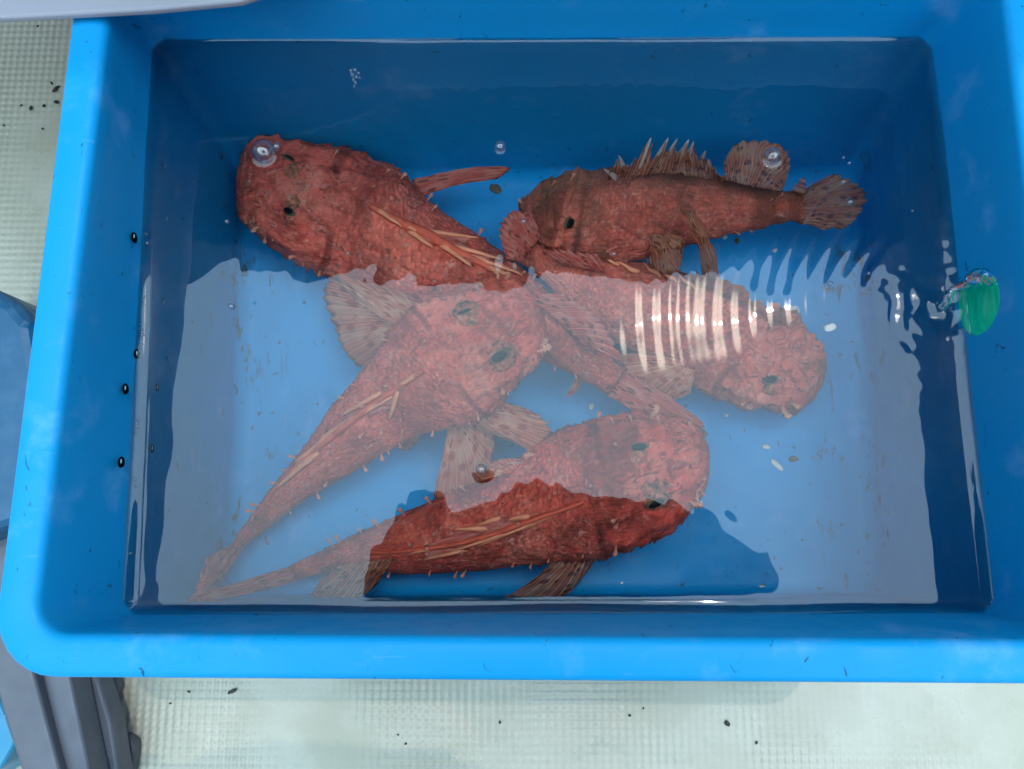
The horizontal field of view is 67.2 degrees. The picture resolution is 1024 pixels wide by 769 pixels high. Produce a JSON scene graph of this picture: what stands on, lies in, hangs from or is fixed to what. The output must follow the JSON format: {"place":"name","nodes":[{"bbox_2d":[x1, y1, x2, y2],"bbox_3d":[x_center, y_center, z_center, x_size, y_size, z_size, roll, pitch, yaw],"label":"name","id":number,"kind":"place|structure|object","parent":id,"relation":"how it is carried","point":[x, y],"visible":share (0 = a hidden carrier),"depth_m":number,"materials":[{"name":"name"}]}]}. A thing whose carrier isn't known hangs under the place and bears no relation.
{"place":"outdoors","nodes":[
{"label":"outdoors","id":0,"kind":"place"},
{"bbox_2d":[0,19,1023,768],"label":"floor","id":1,"kind":"structure","parent":0,"point":[302,723],"depth_m":0.70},
{"bbox_2d":[0,699,20,768],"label":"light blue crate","id":2,"kind":"object","parent":1,"relation":"on","point":[9,758],"visible":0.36,"depth_m":0.64,"materials":[{"name":"blue plastic"}]},
{"bbox_2d":[0,291,36,540],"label":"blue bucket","id":3,"kind":"object","parent":1,"relation":"on","point":[17,319],"visible":0.26,"depth_m":0.63,"materials":[{"name":"blue plastic"}]},
{"bbox_2d":[0,538,140,768],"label":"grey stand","id":4,"kind":"object","parent":1,"relation":"on","point":[66,722],"visible":0.58,"depth_m":0.63,"materials":[{"name":"plastic"}]},
{"bbox_2d":[228,688,236,693],"bbox_3d":[-0.256,0.281,0.705,0.008,0.001,0.005,0,80,1],"label":"grit speck","id":5,"kind":"object","parent":1,"relation":"on","point":[232,691],"visible":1,"depth_m":0.70},
{"bbox_2d":[0,0,1023,682],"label":"plastic tray","id":6,"kind":"object","parent":1,"relation":"on","point":[66,610],"visible":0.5,"depth_m":0.47,"materials":[{"name":"blue plastic"}]},
{"bbox_2d":[0,0,258,22],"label":"grey board","id":7,"kind":"object","parent":6,"relation":"on","point":[22,10],"visible":1,"depth_m":0.48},
{"bbox_2d":[123,36,993,614],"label":"water","id":8,"kind":"structure","parent":6,"relation":"in","point":[681,340],"depth_m":0.53,"materials":[{"name":"clear liquid"}]},
{"bbox_2d":[967,268,999,334],"bbox_3d":[0.319,-0.054,0.510,0.023,0.055,0.052,0,80,1],"label":"green hose","id":9,"kind":"object","parent":6,"relation":"in","point":[984,300],"visible":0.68,"depth_m":0.54,"materials":[{"name":"green plastic"}]},
{"bbox_2d":[939,268,997,310],"bbox_3d":[0.300,-0.064,0.508,0.026,0.040,0.015,-27,81,-4],"label":"water jet","id":10,"kind":"object","parent":9,"relation":"attached to","point":[974,278],"visible":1,"depth_m":0.51}
]}

